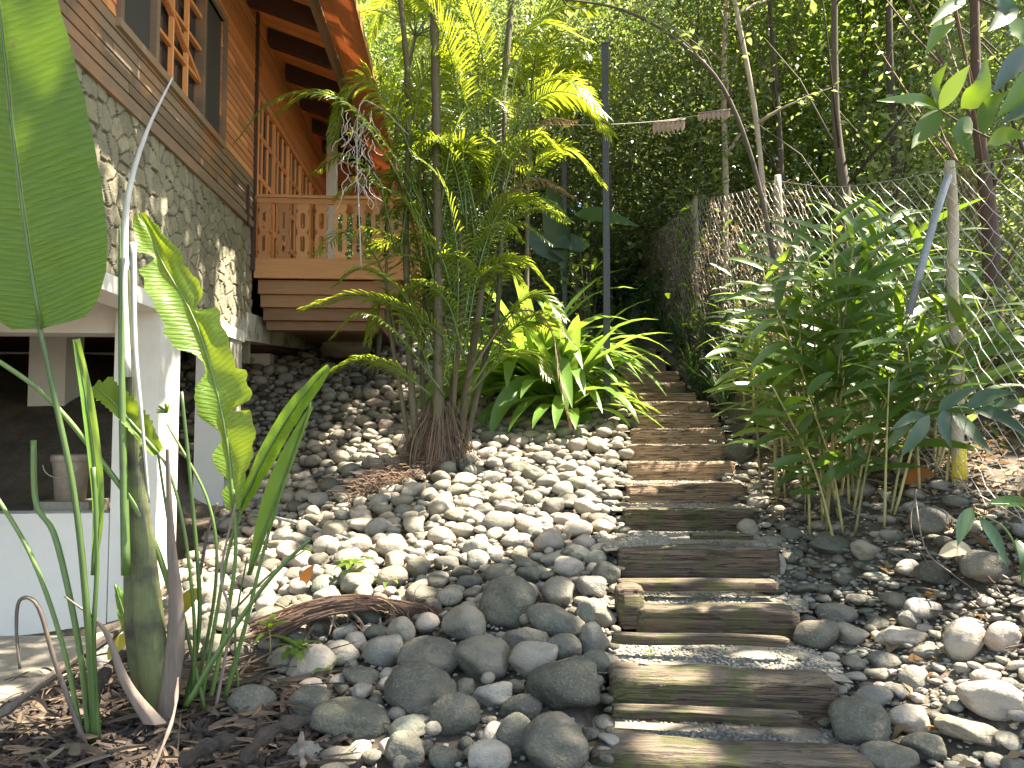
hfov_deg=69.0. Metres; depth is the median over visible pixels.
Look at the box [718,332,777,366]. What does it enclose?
grass clump
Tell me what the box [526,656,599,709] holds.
river stone
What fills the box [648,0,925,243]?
tree
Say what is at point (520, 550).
river stone
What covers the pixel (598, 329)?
grass clump
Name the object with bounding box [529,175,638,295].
banana plant
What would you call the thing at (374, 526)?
river stone
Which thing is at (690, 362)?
grass clump
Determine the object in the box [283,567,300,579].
river stone
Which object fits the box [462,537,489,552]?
river stone
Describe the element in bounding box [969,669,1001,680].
river stone
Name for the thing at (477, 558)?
river stone
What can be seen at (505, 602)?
river stone
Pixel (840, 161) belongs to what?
tree
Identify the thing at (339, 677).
river stone
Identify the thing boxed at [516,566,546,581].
river stone
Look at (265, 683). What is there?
river stone
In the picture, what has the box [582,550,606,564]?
river stone
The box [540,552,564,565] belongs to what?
river stone
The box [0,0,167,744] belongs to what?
leaf plant
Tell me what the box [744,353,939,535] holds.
ginger plant
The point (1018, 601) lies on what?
river stone
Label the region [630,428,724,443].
timber step
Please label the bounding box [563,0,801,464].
thin tree
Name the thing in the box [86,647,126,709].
dead stem
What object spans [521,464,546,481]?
river stone
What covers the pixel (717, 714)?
board
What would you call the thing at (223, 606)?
river stone
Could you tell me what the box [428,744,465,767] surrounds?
river stone
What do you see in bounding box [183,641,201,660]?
river stone
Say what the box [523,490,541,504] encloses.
river stone
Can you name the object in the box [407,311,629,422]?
strap lily
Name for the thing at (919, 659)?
leaf litter
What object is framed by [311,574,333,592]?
river stone
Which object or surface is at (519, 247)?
tree
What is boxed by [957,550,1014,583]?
river stone
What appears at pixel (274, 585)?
river stone
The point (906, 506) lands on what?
river stone
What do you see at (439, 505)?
river stone
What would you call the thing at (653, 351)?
timber step
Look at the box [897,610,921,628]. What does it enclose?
river stone
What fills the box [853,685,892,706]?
river stone
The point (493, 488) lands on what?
river stone
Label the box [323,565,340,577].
river stone
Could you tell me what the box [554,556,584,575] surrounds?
river stone
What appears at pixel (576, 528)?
river stone
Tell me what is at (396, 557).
river stone
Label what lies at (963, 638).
river stone
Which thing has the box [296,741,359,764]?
dead stem
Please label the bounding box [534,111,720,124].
wire
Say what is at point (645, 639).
board
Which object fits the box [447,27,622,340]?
palm
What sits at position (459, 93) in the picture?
tree
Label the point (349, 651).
river stone
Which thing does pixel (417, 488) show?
river stone
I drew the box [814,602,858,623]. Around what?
river stone
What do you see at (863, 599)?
river stone
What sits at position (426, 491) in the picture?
river stone
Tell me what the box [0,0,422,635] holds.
timber house
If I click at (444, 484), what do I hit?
river stone
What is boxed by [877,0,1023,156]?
leafy branch
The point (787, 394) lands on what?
strap lily
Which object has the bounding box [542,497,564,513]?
river stone
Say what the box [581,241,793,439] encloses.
shrubbery
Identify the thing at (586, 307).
shrub
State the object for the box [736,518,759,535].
river stone
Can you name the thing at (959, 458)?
chain link fence
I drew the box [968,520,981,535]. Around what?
river stone
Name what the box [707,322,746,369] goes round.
grass clump
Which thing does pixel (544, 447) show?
stones
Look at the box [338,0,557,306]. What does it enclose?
tree
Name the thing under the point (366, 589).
river stone
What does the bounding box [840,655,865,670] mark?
river stone
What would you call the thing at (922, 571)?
river stone
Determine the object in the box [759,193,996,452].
ginger plant
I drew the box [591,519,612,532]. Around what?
river stone
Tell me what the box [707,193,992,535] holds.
ginger plant
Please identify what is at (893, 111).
tree
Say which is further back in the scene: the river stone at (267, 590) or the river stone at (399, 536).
the river stone at (399, 536)
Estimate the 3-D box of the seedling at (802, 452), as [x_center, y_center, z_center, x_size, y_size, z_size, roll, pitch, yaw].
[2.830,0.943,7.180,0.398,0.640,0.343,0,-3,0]
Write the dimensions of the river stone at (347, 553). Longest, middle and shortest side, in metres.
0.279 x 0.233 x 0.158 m
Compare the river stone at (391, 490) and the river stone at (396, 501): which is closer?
the river stone at (396, 501)
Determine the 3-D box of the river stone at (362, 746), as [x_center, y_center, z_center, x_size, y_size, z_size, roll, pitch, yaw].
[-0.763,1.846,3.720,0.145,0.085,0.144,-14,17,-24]
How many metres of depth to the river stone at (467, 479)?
8.54 m
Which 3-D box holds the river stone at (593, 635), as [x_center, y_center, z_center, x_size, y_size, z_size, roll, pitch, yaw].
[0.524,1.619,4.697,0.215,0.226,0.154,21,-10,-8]
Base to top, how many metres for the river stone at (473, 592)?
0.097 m
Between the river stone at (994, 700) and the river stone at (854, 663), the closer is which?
the river stone at (994, 700)
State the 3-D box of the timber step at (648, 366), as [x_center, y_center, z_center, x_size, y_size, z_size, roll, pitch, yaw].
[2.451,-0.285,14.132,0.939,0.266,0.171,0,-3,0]
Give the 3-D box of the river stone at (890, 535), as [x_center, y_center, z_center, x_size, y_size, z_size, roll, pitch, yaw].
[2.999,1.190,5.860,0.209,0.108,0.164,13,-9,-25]
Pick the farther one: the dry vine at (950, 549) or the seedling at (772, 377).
the seedling at (772, 377)
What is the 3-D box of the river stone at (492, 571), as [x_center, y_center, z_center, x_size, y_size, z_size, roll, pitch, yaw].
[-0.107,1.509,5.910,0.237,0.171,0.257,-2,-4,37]
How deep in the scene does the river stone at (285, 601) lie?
5.75 m
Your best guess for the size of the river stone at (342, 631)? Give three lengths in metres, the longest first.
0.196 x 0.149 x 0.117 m
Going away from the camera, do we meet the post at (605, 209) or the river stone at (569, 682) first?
the river stone at (569, 682)
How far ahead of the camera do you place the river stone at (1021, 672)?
4.03 m
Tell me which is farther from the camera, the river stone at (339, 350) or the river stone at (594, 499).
the river stone at (339, 350)
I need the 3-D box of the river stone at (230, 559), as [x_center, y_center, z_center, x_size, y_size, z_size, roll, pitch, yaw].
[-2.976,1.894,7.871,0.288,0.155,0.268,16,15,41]
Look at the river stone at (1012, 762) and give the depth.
3.47 m
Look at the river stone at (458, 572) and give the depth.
5.96 m
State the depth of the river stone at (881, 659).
4.53 m
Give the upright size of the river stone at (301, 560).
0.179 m
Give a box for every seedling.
[251,614,286,655]
[271,635,324,662]
[311,659,340,675]
[332,558,372,571]
[373,578,397,587]
[644,650,652,660]
[746,360,801,504]
[784,448,822,514]
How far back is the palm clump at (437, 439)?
9.47 m
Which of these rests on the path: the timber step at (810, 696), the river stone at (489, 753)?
the timber step at (810, 696)
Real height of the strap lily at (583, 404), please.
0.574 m
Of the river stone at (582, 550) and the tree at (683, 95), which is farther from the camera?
the tree at (683, 95)
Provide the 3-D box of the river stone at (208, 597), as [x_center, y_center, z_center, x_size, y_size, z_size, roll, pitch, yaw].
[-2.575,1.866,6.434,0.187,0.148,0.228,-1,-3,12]
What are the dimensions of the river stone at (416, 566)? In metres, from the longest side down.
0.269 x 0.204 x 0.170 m
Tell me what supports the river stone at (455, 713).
on the ground
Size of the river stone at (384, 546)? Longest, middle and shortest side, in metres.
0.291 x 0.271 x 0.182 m
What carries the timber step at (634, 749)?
on the path
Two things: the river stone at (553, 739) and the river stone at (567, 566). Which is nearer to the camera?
the river stone at (553, 739)
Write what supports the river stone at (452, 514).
on the ground
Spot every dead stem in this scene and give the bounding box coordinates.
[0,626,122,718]
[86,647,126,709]
[151,677,178,767]
[178,731,235,767]
[239,714,310,766]
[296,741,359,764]
[298,731,306,767]
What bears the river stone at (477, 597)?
on the ground
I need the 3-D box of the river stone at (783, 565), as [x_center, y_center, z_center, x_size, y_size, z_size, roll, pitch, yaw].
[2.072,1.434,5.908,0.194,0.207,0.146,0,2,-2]
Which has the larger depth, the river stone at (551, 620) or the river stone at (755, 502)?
the river stone at (755, 502)
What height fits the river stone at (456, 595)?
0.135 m
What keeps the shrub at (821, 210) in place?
on the ground
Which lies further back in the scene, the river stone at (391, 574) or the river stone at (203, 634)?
the river stone at (391, 574)
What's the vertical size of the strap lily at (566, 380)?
2.689 m
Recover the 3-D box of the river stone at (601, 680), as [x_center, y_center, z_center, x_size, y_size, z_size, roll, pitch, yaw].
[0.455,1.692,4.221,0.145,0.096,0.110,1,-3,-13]
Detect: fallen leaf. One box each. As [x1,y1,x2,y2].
[107,633,125,659]
[183,588,201,612]
[299,564,314,583]
[905,467,937,484]
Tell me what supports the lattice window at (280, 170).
in the timber house
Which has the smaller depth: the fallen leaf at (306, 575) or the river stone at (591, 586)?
the river stone at (591, 586)
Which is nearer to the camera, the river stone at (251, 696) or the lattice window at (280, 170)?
the river stone at (251, 696)
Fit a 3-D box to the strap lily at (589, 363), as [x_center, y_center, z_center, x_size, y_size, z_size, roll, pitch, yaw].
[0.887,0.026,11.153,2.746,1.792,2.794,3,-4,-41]
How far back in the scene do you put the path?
4.60 m
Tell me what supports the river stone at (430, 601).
on the ground
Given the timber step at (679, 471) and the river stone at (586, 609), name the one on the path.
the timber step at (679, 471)
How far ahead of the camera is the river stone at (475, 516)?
7.22 m
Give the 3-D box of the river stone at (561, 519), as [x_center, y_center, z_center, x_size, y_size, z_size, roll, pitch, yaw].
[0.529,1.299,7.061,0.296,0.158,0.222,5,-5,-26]
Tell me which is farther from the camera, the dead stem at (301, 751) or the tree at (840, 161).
the tree at (840, 161)
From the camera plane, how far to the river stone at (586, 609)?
5.07 m
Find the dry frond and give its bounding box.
[244,584,451,641]
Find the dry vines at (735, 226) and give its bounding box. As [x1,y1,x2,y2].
[632,160,813,426]
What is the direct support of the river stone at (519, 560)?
on the ground
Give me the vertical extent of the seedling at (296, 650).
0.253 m
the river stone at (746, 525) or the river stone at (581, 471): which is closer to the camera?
the river stone at (746, 525)
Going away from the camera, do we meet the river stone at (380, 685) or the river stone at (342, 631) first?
the river stone at (380, 685)
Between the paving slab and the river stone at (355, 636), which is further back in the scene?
the paving slab
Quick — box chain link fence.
[628,155,1023,523]
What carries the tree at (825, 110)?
on the ground
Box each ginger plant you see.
[700,242,865,498]
[706,239,809,426]
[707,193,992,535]
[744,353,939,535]
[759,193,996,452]
[828,260,1023,527]
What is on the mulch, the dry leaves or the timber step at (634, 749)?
the dry leaves
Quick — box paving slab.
[34,498,108,510]
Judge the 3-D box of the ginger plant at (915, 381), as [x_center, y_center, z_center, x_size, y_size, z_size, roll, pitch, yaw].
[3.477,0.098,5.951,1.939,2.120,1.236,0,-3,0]
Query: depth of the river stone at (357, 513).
7.81 m
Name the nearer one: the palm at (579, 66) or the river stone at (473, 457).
the river stone at (473, 457)
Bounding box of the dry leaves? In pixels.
[0,640,391,767]
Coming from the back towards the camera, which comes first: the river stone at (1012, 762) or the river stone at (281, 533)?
the river stone at (281, 533)
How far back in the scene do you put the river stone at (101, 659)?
5.47 m
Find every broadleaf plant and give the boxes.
[889,386,1023,457]
[956,495,1023,582]
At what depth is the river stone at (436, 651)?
4.51 m
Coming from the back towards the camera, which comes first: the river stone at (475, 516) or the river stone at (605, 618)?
the river stone at (475, 516)
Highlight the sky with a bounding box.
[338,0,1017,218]
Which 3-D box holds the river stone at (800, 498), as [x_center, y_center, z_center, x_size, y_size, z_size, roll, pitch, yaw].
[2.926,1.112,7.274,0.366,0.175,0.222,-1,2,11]
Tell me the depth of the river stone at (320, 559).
6.73 m
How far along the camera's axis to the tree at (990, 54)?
10.35 m
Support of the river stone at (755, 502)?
on the ground
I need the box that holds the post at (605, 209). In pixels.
[601,42,611,421]
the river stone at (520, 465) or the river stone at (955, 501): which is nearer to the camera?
the river stone at (955, 501)
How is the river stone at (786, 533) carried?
on the ground
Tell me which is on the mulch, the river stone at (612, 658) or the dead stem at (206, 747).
the dead stem at (206, 747)
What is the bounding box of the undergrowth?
[338,132,1023,448]
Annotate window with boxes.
[115,0,228,148]
[256,91,323,258]
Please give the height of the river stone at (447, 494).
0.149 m
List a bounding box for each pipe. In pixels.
[238,508,374,549]
[905,174,951,314]
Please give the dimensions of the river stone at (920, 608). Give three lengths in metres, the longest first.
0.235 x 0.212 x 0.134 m
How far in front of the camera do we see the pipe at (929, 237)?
5.97 m
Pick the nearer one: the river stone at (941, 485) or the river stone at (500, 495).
the river stone at (941, 485)
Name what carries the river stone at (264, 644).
on the ground
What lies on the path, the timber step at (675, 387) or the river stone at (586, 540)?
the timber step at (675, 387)
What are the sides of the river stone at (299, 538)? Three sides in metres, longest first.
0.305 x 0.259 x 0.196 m
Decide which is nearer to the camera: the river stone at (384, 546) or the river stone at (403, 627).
the river stone at (403, 627)
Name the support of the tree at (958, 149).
on the ground
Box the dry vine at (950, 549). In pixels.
[910,489,991,613]
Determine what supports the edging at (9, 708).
on the mulch
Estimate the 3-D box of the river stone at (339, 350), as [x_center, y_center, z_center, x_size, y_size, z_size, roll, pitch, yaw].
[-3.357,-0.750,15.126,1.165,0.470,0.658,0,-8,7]
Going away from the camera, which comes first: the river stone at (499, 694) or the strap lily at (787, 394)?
the river stone at (499, 694)
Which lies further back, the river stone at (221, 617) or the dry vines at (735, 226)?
the dry vines at (735, 226)
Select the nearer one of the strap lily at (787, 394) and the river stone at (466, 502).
the river stone at (466, 502)
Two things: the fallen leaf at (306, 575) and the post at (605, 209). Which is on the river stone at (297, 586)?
the fallen leaf at (306, 575)
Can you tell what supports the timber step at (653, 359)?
on the path
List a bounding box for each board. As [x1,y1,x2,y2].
[610,632,789,647]
[612,703,802,725]
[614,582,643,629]
[616,578,778,591]
[689,532,753,539]
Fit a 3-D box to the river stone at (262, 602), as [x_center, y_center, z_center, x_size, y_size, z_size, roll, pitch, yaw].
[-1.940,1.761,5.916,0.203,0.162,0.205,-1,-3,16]
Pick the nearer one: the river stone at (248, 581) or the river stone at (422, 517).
the river stone at (248, 581)
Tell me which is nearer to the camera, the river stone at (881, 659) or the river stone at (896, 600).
the river stone at (881, 659)
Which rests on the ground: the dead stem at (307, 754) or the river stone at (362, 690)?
the river stone at (362, 690)
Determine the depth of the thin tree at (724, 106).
14.18 m
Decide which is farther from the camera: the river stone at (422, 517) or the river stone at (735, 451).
the river stone at (735, 451)
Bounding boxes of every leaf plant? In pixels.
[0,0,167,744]
[63,77,330,729]
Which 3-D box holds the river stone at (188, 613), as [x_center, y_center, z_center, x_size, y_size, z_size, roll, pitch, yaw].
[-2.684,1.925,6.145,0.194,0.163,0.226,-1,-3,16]
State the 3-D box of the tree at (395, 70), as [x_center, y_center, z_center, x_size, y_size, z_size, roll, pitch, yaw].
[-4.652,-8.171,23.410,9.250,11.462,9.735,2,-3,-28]
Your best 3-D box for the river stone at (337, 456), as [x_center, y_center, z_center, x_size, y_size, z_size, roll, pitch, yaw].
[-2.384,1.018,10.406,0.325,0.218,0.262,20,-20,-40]
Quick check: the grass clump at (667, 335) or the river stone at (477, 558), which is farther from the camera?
the grass clump at (667, 335)
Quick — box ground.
[0,176,1023,767]
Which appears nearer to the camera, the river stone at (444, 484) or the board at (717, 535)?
the board at (717, 535)
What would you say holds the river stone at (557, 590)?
on the ground
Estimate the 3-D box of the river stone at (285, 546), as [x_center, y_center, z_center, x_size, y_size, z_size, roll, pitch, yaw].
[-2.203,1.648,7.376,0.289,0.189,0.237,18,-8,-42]
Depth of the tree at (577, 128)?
22.80 m
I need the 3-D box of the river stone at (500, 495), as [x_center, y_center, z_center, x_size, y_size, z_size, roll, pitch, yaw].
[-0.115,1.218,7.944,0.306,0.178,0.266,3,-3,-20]
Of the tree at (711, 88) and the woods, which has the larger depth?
the woods
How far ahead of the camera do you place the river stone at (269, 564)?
7.02 m
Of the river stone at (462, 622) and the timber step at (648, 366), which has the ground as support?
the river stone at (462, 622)
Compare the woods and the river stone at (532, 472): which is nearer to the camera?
the river stone at (532, 472)
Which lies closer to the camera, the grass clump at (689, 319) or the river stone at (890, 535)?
the river stone at (890, 535)
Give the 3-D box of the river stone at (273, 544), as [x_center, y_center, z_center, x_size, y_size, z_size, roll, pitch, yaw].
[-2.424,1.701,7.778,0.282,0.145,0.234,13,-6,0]
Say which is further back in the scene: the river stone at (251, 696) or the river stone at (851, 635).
the river stone at (851, 635)
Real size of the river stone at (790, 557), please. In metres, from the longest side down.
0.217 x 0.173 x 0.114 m
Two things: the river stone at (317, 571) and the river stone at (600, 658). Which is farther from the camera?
the river stone at (317, 571)
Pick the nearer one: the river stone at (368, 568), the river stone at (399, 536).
the river stone at (368, 568)
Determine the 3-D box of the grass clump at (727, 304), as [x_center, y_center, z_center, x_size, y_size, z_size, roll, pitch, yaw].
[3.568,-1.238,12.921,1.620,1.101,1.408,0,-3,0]
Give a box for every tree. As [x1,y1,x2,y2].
[338,0,470,258]
[338,0,496,258]
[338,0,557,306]
[365,0,597,285]
[372,0,672,313]
[387,0,590,263]
[443,0,704,297]
[488,0,739,322]
[521,0,824,267]
[526,0,702,254]
[546,0,885,296]
[557,0,912,272]
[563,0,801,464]
[596,0,830,213]
[631,0,1000,265]
[643,0,940,318]
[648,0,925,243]
[649,0,1014,254]
[663,0,1021,273]
[688,0,771,294]
[696,0,1023,303]
[732,0,839,341]
[737,0,875,207]
[765,0,1023,386]
[792,0,1023,255]
[793,0,1023,183]
[802,0,1023,281]
[810,4,1016,217]
[960,0,1020,183]
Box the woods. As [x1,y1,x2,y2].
[341,0,1023,249]
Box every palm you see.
[323,63,508,342]
[359,0,493,381]
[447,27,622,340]
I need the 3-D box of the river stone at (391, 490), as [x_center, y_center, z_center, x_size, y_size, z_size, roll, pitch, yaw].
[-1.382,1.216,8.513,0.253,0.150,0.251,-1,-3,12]
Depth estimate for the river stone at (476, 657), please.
4.42 m
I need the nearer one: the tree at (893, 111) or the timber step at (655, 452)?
the timber step at (655, 452)
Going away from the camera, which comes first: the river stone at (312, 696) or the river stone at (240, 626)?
the river stone at (312, 696)
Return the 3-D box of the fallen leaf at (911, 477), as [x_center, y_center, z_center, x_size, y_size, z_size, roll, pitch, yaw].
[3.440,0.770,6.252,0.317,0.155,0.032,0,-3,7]
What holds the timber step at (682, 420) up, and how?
on the path
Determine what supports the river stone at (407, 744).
on the ground
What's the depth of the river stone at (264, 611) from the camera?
5.51 m
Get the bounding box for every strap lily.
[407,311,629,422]
[414,264,667,414]
[473,293,647,431]
[480,315,663,431]
[481,298,673,379]
[537,394,611,407]
[697,299,777,366]
[713,324,819,396]
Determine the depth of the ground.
8.01 m
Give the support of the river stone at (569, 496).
on the ground
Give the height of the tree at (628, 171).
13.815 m
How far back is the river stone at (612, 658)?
4.47 m
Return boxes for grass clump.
[582,298,627,341]
[610,299,651,345]
[630,282,686,331]
[636,299,683,343]
[656,268,718,324]
[660,301,694,351]
[666,297,732,346]
[674,284,745,341]
[674,342,707,384]
[680,297,745,355]
[680,350,728,401]
[686,359,741,403]
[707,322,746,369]
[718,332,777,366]
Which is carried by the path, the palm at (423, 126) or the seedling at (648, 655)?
the seedling at (648, 655)
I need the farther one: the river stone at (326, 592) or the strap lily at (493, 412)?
the strap lily at (493, 412)
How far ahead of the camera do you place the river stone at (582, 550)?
6.15 m
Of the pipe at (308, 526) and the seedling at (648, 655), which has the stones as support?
the pipe at (308, 526)
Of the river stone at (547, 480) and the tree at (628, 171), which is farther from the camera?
the tree at (628, 171)
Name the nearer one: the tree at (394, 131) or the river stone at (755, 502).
the river stone at (755, 502)
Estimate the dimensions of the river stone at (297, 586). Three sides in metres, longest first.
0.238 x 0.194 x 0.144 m
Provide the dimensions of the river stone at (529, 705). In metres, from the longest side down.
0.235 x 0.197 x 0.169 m
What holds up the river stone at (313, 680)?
on the ground
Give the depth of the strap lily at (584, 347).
11.91 m
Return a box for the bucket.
[43,453,88,500]
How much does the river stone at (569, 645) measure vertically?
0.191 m
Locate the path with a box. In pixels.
[582,351,858,767]
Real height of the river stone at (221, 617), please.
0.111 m
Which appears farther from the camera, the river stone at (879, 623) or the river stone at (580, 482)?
the river stone at (580, 482)
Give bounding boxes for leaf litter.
[51,377,1023,767]
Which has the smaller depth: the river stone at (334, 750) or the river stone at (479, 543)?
the river stone at (334, 750)
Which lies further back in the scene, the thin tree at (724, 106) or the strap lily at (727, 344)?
the thin tree at (724, 106)
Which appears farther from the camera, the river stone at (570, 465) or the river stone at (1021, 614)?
the river stone at (570, 465)
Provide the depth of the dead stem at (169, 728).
3.48 m
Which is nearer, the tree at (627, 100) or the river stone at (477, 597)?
the river stone at (477, 597)
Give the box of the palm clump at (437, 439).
[233,0,618,502]
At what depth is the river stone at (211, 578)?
7.04 m
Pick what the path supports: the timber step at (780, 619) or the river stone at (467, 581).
the timber step at (780, 619)
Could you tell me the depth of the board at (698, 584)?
5.30 m
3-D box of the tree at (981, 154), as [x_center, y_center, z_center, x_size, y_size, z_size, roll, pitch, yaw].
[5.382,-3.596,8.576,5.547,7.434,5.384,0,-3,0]
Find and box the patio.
[0,636,84,704]
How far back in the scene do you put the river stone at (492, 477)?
8.57 m
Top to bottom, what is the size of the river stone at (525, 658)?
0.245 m
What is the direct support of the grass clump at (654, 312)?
on the ground
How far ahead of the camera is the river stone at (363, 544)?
6.73 m
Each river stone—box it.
[85,632,125,666]
[167,616,196,629]
[180,568,192,583]
[182,581,203,590]
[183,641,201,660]
[185,607,196,616]
[192,573,206,581]
[193,582,218,600]
[198,643,229,660]
[200,627,216,644]
[201,618,221,633]
[202,591,223,604]
[203,634,220,644]
[204,573,229,587]
[208,614,224,620]
[216,516,241,532]
[218,554,241,568]
[218,594,254,616]
[226,561,244,574]
[226,684,276,717]
[227,620,247,630]
[230,628,253,643]
[230,642,255,654]
[235,566,269,588]
[250,532,272,544]
[251,606,282,623]
[254,498,261,508]
[254,594,277,610]
[255,587,275,600]
[257,548,281,563]
[257,576,280,591]
[257,638,282,649]
[261,558,280,571]
[261,676,285,689]
[266,645,299,671]
[267,540,282,548]
[271,527,294,540]
[272,518,297,528]
[274,595,296,608]
[276,540,302,557]
[280,628,311,644]
[282,550,311,567]
[283,532,312,544]
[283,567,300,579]
[286,644,336,681]
[287,685,329,715]
[287,740,324,767]
[289,577,311,594]
[297,478,314,488]
[297,519,316,535]
[299,565,323,581]
[299,677,326,687]
[304,454,322,467]
[308,492,329,507]
[308,553,328,565]
[308,617,334,637]
[309,696,391,741]
[311,535,339,553]
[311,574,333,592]
[312,587,341,598]
[318,477,339,491]
[318,519,329,528]
[319,342,372,358]
[320,746,355,765]
[320,762,348,767]
[321,520,349,536]
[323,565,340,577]
[327,639,359,666]
[327,673,346,685]
[330,449,349,463]
[332,623,358,640]
[333,548,363,568]
[338,537,371,551]
[338,569,355,585]
[340,573,374,593]
[341,463,360,477]
[342,667,379,685]
[345,631,365,651]
[348,533,370,539]
[349,517,372,531]
[350,508,371,518]
[350,739,371,764]
[351,558,374,567]
[352,610,384,624]
[352,682,373,698]
[353,563,376,573]
[354,473,369,484]
[354,584,372,594]
[361,749,381,764]
[362,634,403,667]
[364,517,392,535]
[364,624,386,639]
[368,493,388,505]
[375,537,407,556]
[376,565,407,586]
[376,677,387,691]
[378,737,389,755]
[383,483,399,493]
[384,661,456,715]
[384,730,424,767]
[385,550,407,566]
[386,616,415,640]
[387,534,405,541]
[388,714,429,736]
[389,596,401,599]
[391,495,413,506]
[397,635,457,674]
[403,482,425,496]
[403,515,424,523]
[403,516,423,533]
[405,584,437,602]
[406,556,430,578]
[413,540,432,551]
[414,612,439,633]
[420,487,437,501]
[422,738,433,757]
[426,598,441,611]
[427,497,454,518]
[427,526,455,544]
[427,574,448,587]
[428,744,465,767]
[429,691,480,736]
[430,470,450,481]
[430,491,452,501]
[432,479,450,491]
[433,556,460,570]
[436,587,463,606]
[441,603,485,640]
[444,508,465,522]
[451,523,475,537]
[451,566,474,577]
[452,635,511,681]
[453,472,476,486]
[456,575,481,587]
[457,677,475,695]
[458,497,482,507]
[461,601,478,608]
[462,510,484,526]
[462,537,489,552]
[463,587,481,599]
[465,452,480,463]
[466,549,490,568]
[468,739,511,767]
[473,504,495,515]
[473,681,512,707]
[475,593,481,602]
[479,575,535,629]
[481,471,502,484]
[481,511,514,530]
[482,563,514,580]
[482,721,499,739]
[485,527,503,539]
[488,483,511,492]
[488,490,514,504]
[494,499,518,512]
[496,712,530,758]
[499,693,541,720]
[501,532,533,547]
[502,627,548,650]
[508,460,528,471]
[508,641,557,678]
[511,546,527,557]
[513,554,537,567]
[516,515,542,532]
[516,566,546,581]
[520,711,588,767]
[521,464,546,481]
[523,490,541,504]
[526,603,584,637]
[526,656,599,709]
[529,582,540,600]
[533,527,563,552]
[535,474,559,487]
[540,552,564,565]
[541,576,574,606]
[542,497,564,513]
[546,633,581,660]
[552,481,572,495]
[553,513,580,525]
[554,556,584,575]
[556,460,578,472]
[558,492,577,508]
[561,519,592,537]
[566,438,586,452]
[566,476,592,490]
[566,544,589,556]
[573,498,600,514]
[573,533,595,548]
[574,466,594,476]
[575,576,606,597]
[575,598,608,623]
[579,621,610,653]
[580,649,610,683]
[582,495,601,503]
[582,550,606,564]
[586,437,607,453]
[589,543,609,553]
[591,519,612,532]
[591,561,620,586]
[594,608,616,627]
[597,674,604,688]
[608,654,619,662]
[711,390,730,404]
[722,438,754,462]
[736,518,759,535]
[747,493,769,509]
[779,551,797,563]
[779,554,786,573]
[781,527,803,540]
[786,600,808,612]
[788,651,814,657]
[792,489,819,505]
[793,620,838,650]
[809,534,850,554]
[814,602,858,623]
[817,531,829,535]
[828,696,890,745]
[830,495,858,515]
[836,622,869,645]
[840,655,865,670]
[845,483,875,499]
[845,594,872,605]
[850,539,881,560]
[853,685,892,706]
[858,740,919,767]
[861,571,895,582]
[863,617,889,630]
[867,651,902,668]
[874,627,926,648]
[878,592,907,609]
[879,529,903,541]
[888,704,931,733]
[895,559,918,576]
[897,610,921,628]
[898,665,928,690]
[900,732,946,762]
[902,501,925,512]
[903,597,942,620]
[907,506,954,534]
[912,644,939,658]
[913,560,953,584]
[928,480,954,491]
[934,714,998,747]
[942,495,970,507]
[943,617,985,660]
[955,679,1023,720]
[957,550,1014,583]
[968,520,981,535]
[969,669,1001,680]
[984,621,1022,652]
[1000,758,1023,767]
[1009,523,1023,537]
[1011,597,1023,606]
[1018,667,1023,680]
[1019,610,1023,622]
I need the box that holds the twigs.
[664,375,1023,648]
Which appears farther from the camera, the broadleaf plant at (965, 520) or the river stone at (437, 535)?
the river stone at (437, 535)
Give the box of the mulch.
[0,673,362,767]
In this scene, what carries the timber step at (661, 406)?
on the path
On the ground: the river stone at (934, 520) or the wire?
the river stone at (934, 520)
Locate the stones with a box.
[162,335,1023,767]
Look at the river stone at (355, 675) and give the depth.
4.44 m
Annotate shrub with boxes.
[540,193,631,341]
[661,170,774,313]
[665,199,760,386]
[806,175,959,345]
[963,286,1023,380]
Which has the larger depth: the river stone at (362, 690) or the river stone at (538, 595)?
the river stone at (538, 595)
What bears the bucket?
on the paving slab
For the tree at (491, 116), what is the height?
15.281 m
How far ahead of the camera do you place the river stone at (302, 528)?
7.93 m
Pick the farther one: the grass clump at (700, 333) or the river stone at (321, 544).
the grass clump at (700, 333)
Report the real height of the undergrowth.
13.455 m
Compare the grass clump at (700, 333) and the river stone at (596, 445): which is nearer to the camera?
the river stone at (596, 445)
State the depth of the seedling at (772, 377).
7.56 m
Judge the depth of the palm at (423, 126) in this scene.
14.51 m
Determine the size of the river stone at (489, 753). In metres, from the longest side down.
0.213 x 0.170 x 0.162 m
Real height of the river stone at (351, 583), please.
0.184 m
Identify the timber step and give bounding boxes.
[589,729,874,767]
[608,661,838,729]
[610,349,655,355]
[612,355,664,363]
[616,362,665,375]
[617,544,781,578]
[620,372,679,382]
[621,507,758,530]
[623,382,684,393]
[624,482,745,503]
[627,444,725,461]
[627,461,734,480]
[628,393,696,400]
[630,401,710,412]
[630,413,718,428]
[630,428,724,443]
[635,602,799,641]
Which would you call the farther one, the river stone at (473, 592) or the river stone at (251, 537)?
the river stone at (251, 537)
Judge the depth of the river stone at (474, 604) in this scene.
5.28 m
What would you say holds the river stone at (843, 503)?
on the ground
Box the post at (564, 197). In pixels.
[561,160,566,330]
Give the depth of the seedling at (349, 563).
6.11 m
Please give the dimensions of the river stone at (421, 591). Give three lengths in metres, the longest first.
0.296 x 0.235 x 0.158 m
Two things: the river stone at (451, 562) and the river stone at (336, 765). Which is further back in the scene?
the river stone at (451, 562)

